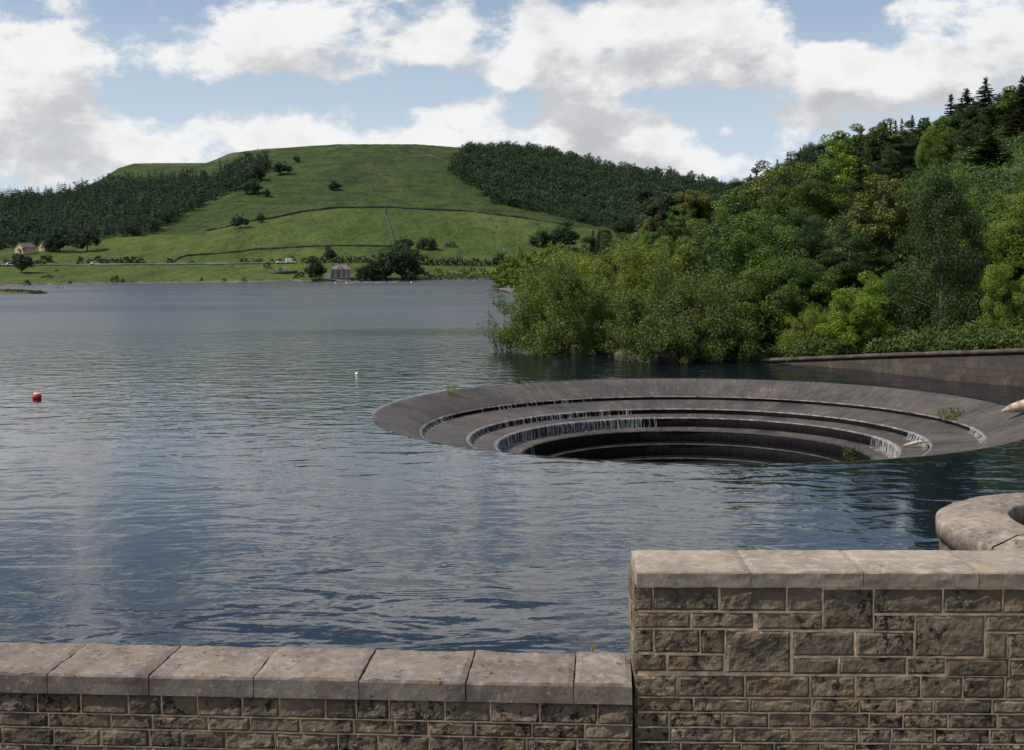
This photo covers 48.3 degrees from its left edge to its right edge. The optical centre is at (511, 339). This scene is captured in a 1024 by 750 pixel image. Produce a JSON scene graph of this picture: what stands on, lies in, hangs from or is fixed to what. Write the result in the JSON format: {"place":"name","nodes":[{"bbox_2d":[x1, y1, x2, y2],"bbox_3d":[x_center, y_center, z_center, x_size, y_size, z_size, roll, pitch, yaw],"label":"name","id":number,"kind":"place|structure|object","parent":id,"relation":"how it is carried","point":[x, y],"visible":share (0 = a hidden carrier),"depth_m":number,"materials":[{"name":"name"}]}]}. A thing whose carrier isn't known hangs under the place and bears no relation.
{"place":"outdoors","nodes":[
{"label":"outdoors","id":0,"kind":"place"},
{"bbox_2d":[1,262,293,265],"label":"road","id":1,"kind":"structure","parent":0,"point":[158,264],"depth_m":560.98,"materials":[{"name":"asphalt"}]},
{"bbox_2d":[0,279,1023,654],"bbox_3d":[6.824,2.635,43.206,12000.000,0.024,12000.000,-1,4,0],"label":"water","id":2,"kind":"structure","parent":0,"point":[208,463],"depth_m":28.13,"materials":[{"name":"blue liquid"}]},
{"bbox_2d":[477,305,514,350],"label":"willow sapling","id":3,"kind":"object","parent":2,"relation":"in","point":[495,332],"visible":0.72,"depth_m":73.92,"materials":[{"name":"green plant"}]},
{"bbox_2d":[373,379,1023,463],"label":"bellmouth spillway","id":4,"kind":"object","parent":2,"relation":"in","point":[732,421],"visible":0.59,"depth_m":48.97,"materials":[{"name":"concrete"}]},
{"bbox_2d":[938,407,964,420],"bbox_3d":[17.102,2.893,44.483,1.038,0.525,1.033,-2,4,-23],"label":"weed tuft","id":5,"kind":"object","parent":4,"relation":"on","point":[949,414],"visible":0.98,"depth_m":44.40,"materials":[{"name":"green plant"}]},
{"bbox_2d":[1001,399,1023,412],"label":"driftwood log","id":6,"kind":"object","parent":4,"relation":"on","point":[1017,406],"visible":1,"depth_m":41.11,"materials":[{"name":"brown wood"}]},
{"bbox_2d":[0,132,1023,358],"bbox_3d":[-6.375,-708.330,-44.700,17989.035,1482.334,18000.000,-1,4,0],"label":"terrain","id":7,"kind":"structure","parent":0,"point":[412,175],"depth_m":709.11,"materials":[{"name":"green plant"}]},
{"bbox_2d":[10,248,34,272],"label":"tree","id":8,"kind":"object","parent":7,"relation":"on","point":[19,258],"visible":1,"depth_m":517.70,"materials":[{"name":"green plant"}]},
{"bbox_2d":[14,243,35,253],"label":"stone barn","id":9,"kind":"structure","parent":7,"relation":"on","point":[30,247],"depth_m":589.83,"materials":[{"name":"stone"}]},
{"bbox_2d":[16,216,44,236],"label":"tree","id":10,"kind":"object","parent":7,"relation":"on","point":[25,226],"visible":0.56,"depth_m":741.13,"materials":[{"name":"green plant"}]},
{"bbox_2d":[41,226,77,251],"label":"tree","id":11,"kind":"object","parent":7,"relation":"on","point":[58,239],"visible":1,"depth_m":603.54,"materials":[{"name":"green plant"}]},
{"bbox_2d":[71,225,100,251],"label":"tree","id":12,"kind":"object","parent":7,"relation":"on","point":[90,239],"visible":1,"depth_m":604.49,"materials":[{"name":"green plant"}]},
{"bbox_2d":[0,148,271,248],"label":"conifer forest","id":13,"kind":"object","parent":7,"relation":"on","point":[58,209],"visible":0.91,"depth_m":832.32,"materials":[{"name":"green plant"}]},
{"bbox_2d":[230,213,248,227],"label":"tree","id":14,"kind":"object","parent":7,"relation":"on","point":[238,220],"visible":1,"depth_m":664.51,"materials":[{"name":"green plant"}]},
{"bbox_2d":[239,178,263,193],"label":"tree","id":15,"kind":"object","parent":7,"relation":"on","point":[254,188],"visible":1,"depth_m":806.31,"materials":[{"name":"green plant"}]},
{"bbox_2d":[247,164,265,179],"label":"tree","id":16,"kind":"object","parent":7,"relation":"on","point":[257,171],"visible":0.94,"depth_m":860.34,"materials":[{"name":"green plant"}]},
{"bbox_2d":[271,161,292,173],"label":"tree","id":17,"kind":"object","parent":7,"relation":"on","point":[278,168],"visible":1,"depth_m":885.97,"materials":[{"name":"green plant"}]},
{"bbox_2d":[189,244,392,255],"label":"dry stone wall","id":18,"kind":"structure","parent":7,"relation":"on","point":[291,247],"depth_m":615.35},
{"bbox_2d":[303,257,326,280],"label":"tree","id":19,"kind":"object","parent":7,"relation":"on","point":[319,269],"visible":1,"depth_m":510.26,"materials":[{"name":"green plant"}]},
{"bbox_2d":[0,642,632,749],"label":"parapet wall","id":20,"kind":"structure","parent":7,"relation":"on","point":[78,696],"depth_m":10.69,"materials":[{"name":"stone"}]},
{"bbox_2d":[322,245,336,262],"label":"tree","id":21,"kind":"object","parent":7,"relation":"on","point":[330,253],"visible":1,"depth_m":582.23,"materials":[{"name":"green plant"}]},
{"bbox_2d":[324,262,349,279],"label":"stone house","id":22,"kind":"structure","parent":7,"relation":"on","point":[339,271],"depth_m":517.93,"materials":[{"name":"stone"}]},
{"bbox_2d":[355,265,368,280],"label":"tree","id":23,"kind":"object","parent":7,"relation":"on","point":[360,271],"visible":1,"depth_m":516.98,"materials":[{"name":"green plant"}]},
{"bbox_2d":[206,206,561,230],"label":"dry stone wall","id":24,"kind":"structure","parent":7,"relation":"on","point":[333,207],"depth_m":772.65,"materials":[{"name":"stone"}]},
{"bbox_2d":[366,249,403,280],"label":"tree","id":25,"kind":"object","parent":7,"relation":"on","point":[387,261],"visible":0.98,"depth_m":518.89,"materials":[{"name":"green plant"}]},
{"bbox_2d":[382,244,424,279],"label":"tree","id":26,"kind":"object","parent":7,"relation":"on","point":[412,263],"visible":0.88,"depth_m":522.64,"materials":[{"name":"green plant"}]},
{"bbox_2d":[393,235,414,247],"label":"tree","id":27,"kind":"object","parent":7,"relation":"on","point":[403,241],"visible":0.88,"depth_m":637.32,"materials":[{"name":"green plant"}]},
{"bbox_2d":[487,244,525,288],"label":"willow tree","id":28,"kind":"object","parent":7,"relation":"on","point":[511,261],"visible":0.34,"depth_m":286.76,"materials":[{"name":"green plant"}]},
{"bbox_2d":[498,267,518,287],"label":"broadleaf tree","id":29,"kind":"object","parent":7,"relation":"on","point":[505,278],"visible":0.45,"depth_m":277.95,"materials":[{"name":"green plant"}]},
{"bbox_2d":[510,247,561,292],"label":"willow tree","id":30,"kind":"object","parent":7,"relation":"on","point":[515,281],"visible":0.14,"depth_m":188.41,"materials":[{"name":"green plant"}]},
{"bbox_2d":[513,241,563,272],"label":"willow tree","id":31,"kind":"object","parent":7,"relation":"on","point":[531,256],"visible":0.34,"depth_m":273.99,"materials":[{"name":"green plant"}]},
{"bbox_2d":[528,229,552,246],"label":"tree","id":32,"kind":"object","parent":7,"relation":"on","point":[542,237],"visible":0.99,"depth_m":700.97,"materials":[{"name":"green plant"}]},
{"bbox_2d":[485,248,640,356],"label":"willow tree","id":33,"kind":"object","parent":7,"relation":"on","point":[566,288],"visible":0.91,"depth_m":70.94,"materials":[{"name":"green plant"}]},
{"bbox_2d":[547,221,580,248],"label":"tree","id":34,"kind":"object","parent":7,"relation":"on","point":[572,235],"visible":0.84,"depth_m":702.81,"materials":[{"name":"green plant"}]},
{"bbox_2d":[536,243,628,321],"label":"willow tree","id":35,"kind":"object","parent":7,"relation":"on","point":[585,270],"visible":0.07,"depth_m":91.71,"materials":[{"name":"green plant"}]},
{"bbox_2d":[446,140,730,234],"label":"hilltop wood","id":36,"kind":"object","parent":7,"relation":"on","point":[586,179],"visible":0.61,"depth_m":983.75,"materials":[{"name":"green plant"}]},
{"bbox_2d":[580,236,597,270],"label":"pine tree","id":37,"kind":"object","parent":7,"relation":"on","point":[588,240],"visible":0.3,"depth_m":195.22,"materials":[{"name":"green plant"}]},
{"bbox_2d":[576,290,634,336],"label":"broadleaf tree","id":38,"kind":"object","parent":7,"relation":"on","point":[602,310],"visible":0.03,"depth_m":74.55,"materials":[{"name":"green plant"}]},
{"bbox_2d":[588,237,648,276],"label":"broadleaf tree","id":39,"kind":"object","parent":7,"relation":"on","point":[603,247],"visible":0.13,"depth_m":124.75,"materials":[{"name":"green plant"}]},
{"bbox_2d":[609,214,633,253],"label":"tree","id":40,"kind":"object","parent":7,"relation":"on","point":[617,229],"visible":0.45,"depth_m":192.95,"materials":[{"name":"green plant"}]},
{"bbox_2d":[552,230,717,313],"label":"willow tree","id":41,"kind":"object","parent":7,"relation":"on","point":[630,268],"visible":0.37,"depth_m":82.50,"materials":[{"name":"green plant"}]},
{"bbox_2d":[637,219,652,260],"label":"broadleaf tree","id":42,"kind":"object","parent":7,"relation":"on","point":[646,235],"visible":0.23,"depth_m":161.75,"materials":[{"name":"green plant"}]},
{"bbox_2d":[634,199,669,240],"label":"oak tree","id":43,"kind":"object","parent":7,"relation":"on","point":[651,226],"visible":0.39,"depth_m":178.38,"materials":[{"name":"green plant"}]},
{"bbox_2d":[645,226,667,256],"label":"broadleaf tree","id":44,"kind":"object","parent":7,"relation":"on","point":[650,241],"visible":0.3,"depth_m":155.16,"materials":[{"name":"green plant"}]},
{"bbox_2d":[632,184,705,230],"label":"oak tree","id":45,"kind":"object","parent":7,"relation":"on","point":[666,194],"visible":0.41,"depth_m":202.76,"materials":[{"name":"green plant"}]},
{"bbox_2d":[638,218,712,292],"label":"broadleaf tree","id":46,"kind":"object","parent":7,"relation":"on","point":[695,254],"visible":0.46,"depth_m":96.69,"materials":[{"name":"green plant"}]},
{"bbox_2d":[665,205,691,242],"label":"broadleaf tree","id":47,"kind":"object","parent":7,"relation":"on","point":[676,228],"visible":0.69,"depth_m":187.09,"materials":[{"name":"green plant"}]},
{"bbox_2d":[594,249,777,365],"bbox_3d":[10.179,-1.795,66.230,10.568,7.096,10.123,-1,4,-4],"label":"willow tree","id":48,"kind":"object","parent":7,"relation":"on","point":[678,300],"visible":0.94,"depth_m":64.88,"materials":[{"name":"green plant"}]},
{"bbox_2d":[676,219,709,263],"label":"broadleaf tree","id":49,"kind":"object","parent":7,"relation":"on","point":[687,232],"visible":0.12,"depth_m":123.79,"materials":[{"name":"green plant"}]},
{"bbox_2d":[673,189,715,222],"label":"oak tree","id":50,"kind":"object","parent":7,"relation":"on","point":[692,195],"visible":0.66,"depth_m":197.51,"materials":[{"name":"green plant"}]},
{"bbox_2d":[706,205,737,281],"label":"broadleaf tree","id":51,"kind":"object","parent":7,"relation":"on","point":[722,217],"visible":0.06,"depth_m":89.68,"materials":[{"name":"green plant"}]},
{"bbox_2d":[718,178,742,223],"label":"pine tree","id":52,"kind":"object","parent":7,"relation":"on","point":[733,184],"visible":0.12,"depth_m":142.33,"materials":[{"name":"green plant"}]},
{"bbox_2d":[710,185,763,225],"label":"broadleaf tree","id":53,"kind":"object","parent":7,"relation":"on","point":[747,191],"visible":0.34,"depth_m":137.36,"materials":[{"name":"green plant"}]},
{"bbox_2d":[692,195,795,286],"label":"broadleaf tree","id":54,"kind":"object","parent":7,"relation":"on","point":[714,230],"visible":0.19,"depth_m":78.86,"materials":[{"name":"green plant"}]},
{"bbox_2d":[737,160,771,216],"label":"broadleaf tree","id":55,"kind":"object","parent":7,"relation":"on","point":[755,169],"visible":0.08,"depth_m":142.23,"materials":[{"name":"green plant"}]},
{"bbox_2d":[703,211,811,308],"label":"broadleaf tree","id":56,"kind":"object","parent":7,"relation":"on","point":[743,241],"visible":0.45,"depth_m":70.95,"materials":[{"name":"green plant"}]},
{"bbox_2d":[513,125,1023,358],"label":"undergrowth","id":57,"kind":"object","parent":7,"relation":"on","point":[1008,181],"visible":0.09,"depth_m":84.70,"materials":[{"name":"green plant"}]},
{"bbox_2d":[728,256,821,341],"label":"oak tree","id":58,"kind":"object","parent":7,"relation":"on","point":[768,288],"visible":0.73,"depth_m":65.89,"materials":[{"name":"green plant"}]},
{"bbox_2d":[746,161,814,215],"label":"broadleaf tree","id":59,"kind":"object","parent":7,"relation":"on","point":[757,187],"visible":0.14,"depth_m":131.55,"materials":[{"name":"green plant"}]},
{"bbox_2d":[760,159,804,235],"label":"birch tree","id":60,"kind":"object","parent":7,"relation":"on","point":[777,181],"visible":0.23,"depth_m":108.20,"materials":[{"name":"green plant"}]},
{"bbox_2d":[775,206,834,284],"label":"broadleaf tree","id":61,"kind":"object","parent":7,"relation":"on","point":[814,249],"visible":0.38,"depth_m":75.15,"materials":[{"name":"green plant"}]},
{"bbox_2d":[769,258,843,328],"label":"oak tree","id":62,"kind":"object","parent":7,"relation":"on","point":[821,286],"visible":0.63,"depth_m":67.06,"materials":[{"name":"green plant"}]},
{"bbox_2d":[757,158,858,227],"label":"ash tree","id":63,"kind":"object","parent":7,"relation":"on","point":[812,201],"visible":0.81,"depth_m":102.67,"materials":[{"name":"green plant"}]},
{"bbox_2d":[772,303,846,356],"bbox_3d":[17.024,-0.384,64.005,4.620,3.382,4.864,-4,5,-41],"label":"willow tree","id":64,"kind":"object","parent":7,"relation":"on","point":[814,321],"visible":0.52,"depth_m":63.53,"materials":[{"name":"green plant"}]},
{"bbox_2d":[799,145,825,176],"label":"pine tree","id":65,"kind":"object","parent":7,"relation":"on","point":[811,155],"visible":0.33,"depth_m":143.43,"materials":[{"name":"green plant"}]},
{"bbox_2d":[628,550,1023,749],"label":"parapet wall","id":66,"kind":"structure","parent":7,"relation":"on","point":[827,650],"depth_m":10.37,"materials":[{"name":"stone"}]},
{"bbox_2d":[809,130,866,176],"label":"broadleaf tree","id":67,"kind":"object","parent":7,"relation":"on","point":[847,146],"visible":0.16,"depth_m":148.90,"materials":[{"name":"green plant"}]},
{"bbox_2d":[813,134,871,210],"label":"broadleaf tree","id":68,"kind":"object","parent":7,"relation":"on","point":[843,177],"visible":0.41,"depth_m":112.99,"materials":[{"name":"green plant"}]},
{"bbox_2d":[831,208,869,257],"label":"broadleaf tree","id":69,"kind":"object","parent":7,"relation":"on","point":[845,234],"visible":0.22,"depth_m":77.93,"materials":[{"name":"green plant"}]},
{"bbox_2d":[840,123,866,140],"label":"broadleaf tree","id":70,"kind":"object","parent":7,"relation":"on","point":[857,128],"visible":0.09,"depth_m":155.94,"materials":[{"name":"green plant"}]},
{"bbox_2d":[809,231,899,288],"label":"oak tree","id":71,"kind":"object","parent":7,"relation":"on","point":[851,267],"visible":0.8,"depth_m":70.29,"materials":[{"name":"green plant"}]},
{"bbox_2d":[815,270,894,353],"bbox_3d":[18.285,-1.380,60.372,4.744,4.556,3.537,-3,4,-31],"label":"maple tree","id":72,"kind":"object","parent":7,"relation":"on","point":[865,309],"visible":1,"depth_m":60.03,"materials":[{"name":"green plant"}]},
{"bbox_2d":[847,129,869,208],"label":"spruce tree","id":73,"kind":"object","parent":7,"relation":"on","point":[859,176],"visible":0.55,"depth_m":97.55,"materials":[{"name":"green plant"}]},
{"bbox_2d":[859,142,872,187],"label":"broadleaf tree","id":74,"kind":"object","parent":7,"relation":"on","point":[866,152],"visible":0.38,"depth_m":120.25,"materials":[{"name":"green plant"}]},
{"bbox_2d":[846,126,912,161],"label":"oak tree","id":75,"kind":"object","parent":7,"relation":"on","point":[886,128],"visible":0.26,"depth_m":146.80,"materials":[{"name":"green plant"}]},
{"bbox_2d":[846,174,917,265],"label":"broadleaf tree","id":76,"kind":"object","parent":7,"relation":"on","point":[884,229],"visible":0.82,"depth_m":72.32,"materials":[{"name":"green plant"}]},
{"bbox_2d":[861,118,903,165],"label":"broadleaf tree","id":77,"kind":"object","parent":7,"relation":"on","point":[874,151],"visible":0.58,"depth_m":146.39,"materials":[{"name":"green plant"}]},
{"bbox_2d":[879,148,899,184],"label":"broadleaf tree","id":78,"kind":"object","parent":7,"relation":"on","point":[884,176],"visible":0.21,"depth_m":114.90,"materials":[{"name":"green plant"}]},
{"bbox_2d":[756,348,1023,387],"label":"retaining wall","id":79,"kind":"structure","parent":7,"relation":"on","point":[1001,367],"depth_m":53.07,"materials":[{"name":"stone"}]},
{"bbox_2d":[758,292,1023,367],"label":"ferns","id":80,"kind":"object","parent":7,"relation":"on","point":[971,336],"visible":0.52,"depth_m":56.12,"materials":[{"name":"green plant"}]},
{"bbox_2d":[862,271,920,329],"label":"broadleaf tree","id":81,"kind":"object","parent":7,"relation":"on","point":[880,295],"visible":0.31,"depth_m":65.21,"materials":[{"name":"green plant"}]},
{"bbox_2d":[865,143,922,185],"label":"pine tree","id":82,"kind":"object","parent":7,"relation":"on","point":[902,166],"visible":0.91,"depth_m":110.71,"materials":[{"name":"green plant"}]},
{"bbox_2d":[901,118,936,151],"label":"broadleaf tree","id":83,"kind":"object","parent":7,"relation":"on","point":[915,136],"visible":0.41,"depth_m":140.57,"materials":[{"name":"green plant"}]},
{"bbox_2d":[897,169,941,213],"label":"broadleaf tree","id":84,"kind":"object","parent":7,"relation":"on","point":[910,194],"visible":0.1,"depth_m":81.11,"materials":[{"name":"green plant"}]},
{"bbox_2d":[914,125,940,174],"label":"broadleaf tree","id":85,"kind":"object","parent":7,"relation":"on","point":[924,148],"visible":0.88,"depth_m":107.51,"materials":[{"name":"green plant"}]},
{"bbox_2d":[883,167,989,333],"bbox_3d":[22.550,-4.227,60.793,5.483,9.714,6.379,1,4,18],"label":"birch tree","id":86,"kind":"object","parent":7,"relation":"on","point":[937,200],"visible":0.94,"depth_m":59.57,"materials":[{"name":"green plant"}]},
{"bbox_2d":[926,115,960,134],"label":"broadleaf tree","id":87,"kind":"object","parent":7,"relation":"on","point":[942,122],"visible":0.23,"depth_m":141.32,"materials":[{"name":"green plant"}]},
{"bbox_2d":[928,127,961,166],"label":"broadleaf tree","id":88,"kind":"object","parent":7,"relation":"on","point":[944,148],"visible":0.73,"depth_m":111.07,"materials":[{"name":"green plant"}]},
{"bbox_2d":[940,94,957,126],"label":"spruce tree","id":89,"kind":"object","parent":7,"relation":"on","point":[950,105],"visible":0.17,"depth_m":144.31,"materials":[{"name":"green plant"}]},
{"bbox_2d":[935,167,984,255],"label":"broadleaf tree","id":90,"kind":"object","parent":7,"relation":"on","point":[970,202],"visible":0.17,"depth_m":69.34,"materials":[{"name":"green plant"}]},
{"bbox_2d":[947,88,976,135],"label":"spruce tree","id":91,"kind":"object","parent":7,"relation":"on","point":[967,99],"visible":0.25,"depth_m":140.24,"materials":[{"name":"green plant"}]},
{"bbox_2d":[952,120,977,154],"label":"broadleaf tree","id":92,"kind":"object","parent":7,"relation":"on","point":[962,138],"visible":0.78,"depth_m":114.91,"materials":[{"name":"green plant"}]},
{"bbox_2d":[950,104,997,139],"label":"broadleaf tree","id":93,"kind":"object","parent":7,"relation":"on","point":[960,116],"visible":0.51,"depth_m":137.14,"materials":[{"name":"green plant"}]},
{"bbox_2d":[939,231,1015,307],"bbox_3d":[26.273,-3.837,65.115,3.860,4.816,5.704,0,4,2],"label":"broadleaf tree","id":94,"kind":"object","parent":7,"relation":"on","point":[995,259],"visible":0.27,"depth_m":64.08,"materials":[{"name":"green plant"}]},
{"bbox_2d":[935,492,1023,550],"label":"round turret","id":95,"kind":"object","parent":7,"relation":"on","point":[989,522],"visible":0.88,"depth_m":12.75,"materials":[{"name":"stone"}]},
{"bbox_2d":[969,114,996,142],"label":"broadleaf tree","id":96,"kind":"object","parent":7,"relation":"on","point":[985,130],"visible":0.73,"depth_m":122.92,"materials":[{"name":"green plant"}]},
{"bbox_2d":[957,135,1011,165],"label":"spruce tree","id":97,"kind":"object","parent":7,"relation":"on","point":[987,150],"visible":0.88,"depth_m":96.73,"materials":[{"name":"green plant"}]},
{"bbox_2d":[967,77,1004,133],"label":"spruce tree","id":98,"kind":"object","parent":7,"relation":"on","point":[983,92],"visible":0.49,"depth_m":138.18,"materials":[{"name":"green plant"}]},
{"bbox_2d":[975,263,1023,330],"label":"maple tree","id":99,"kind":"object","parent":7,"relation":"on","point":[1006,302],"visible":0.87,"depth_m":55.56,"materials":[{"name":"green plant"}]},
{"bbox_2d":[984,192,1023,284],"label":"maple tree","id":100,"kind":"object","parent":7,"relation":"on","point":[1008,235],"visible":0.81,"depth_m":65.29,"materials":[{"name":"green plant"}]},
{"bbox_2d":[992,85,1019,123],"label":"broadleaf tree","id":101,"kind":"object","parent":7,"relation":"on","point":[999,106],"visible":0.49,"depth_m":143.23,"materials":[{"name":"green plant"}]},
{"bbox_2d":[995,75,1023,129],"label":"spruce tree","id":102,"kind":"object","parent":7,"relation":"on","point":[1021,108],"visible":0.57,"depth_m":126.53,"materials":[{"name":"green plant"}]},
{"bbox_2d":[996,109,1023,138],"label":"spruce tree","id":103,"kind":"object","parent":7,"relation":"on","point":[1016,123],"visible":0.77,"depth_m":116.68,"materials":[{"name":"green plant"}]},
{"bbox_2d":[1008,179,1023,216],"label":"broadleaf tree","id":104,"kind":"object","parent":7,"relation":"on","point":[1015,188],"visible":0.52,"depth_m":72.86,"materials":[{"name":"green plant"}]},
{"bbox_2d":[0,0,1023,195],"label":"sky","id":105,"kind":"structure","parent":0,"point":[90,90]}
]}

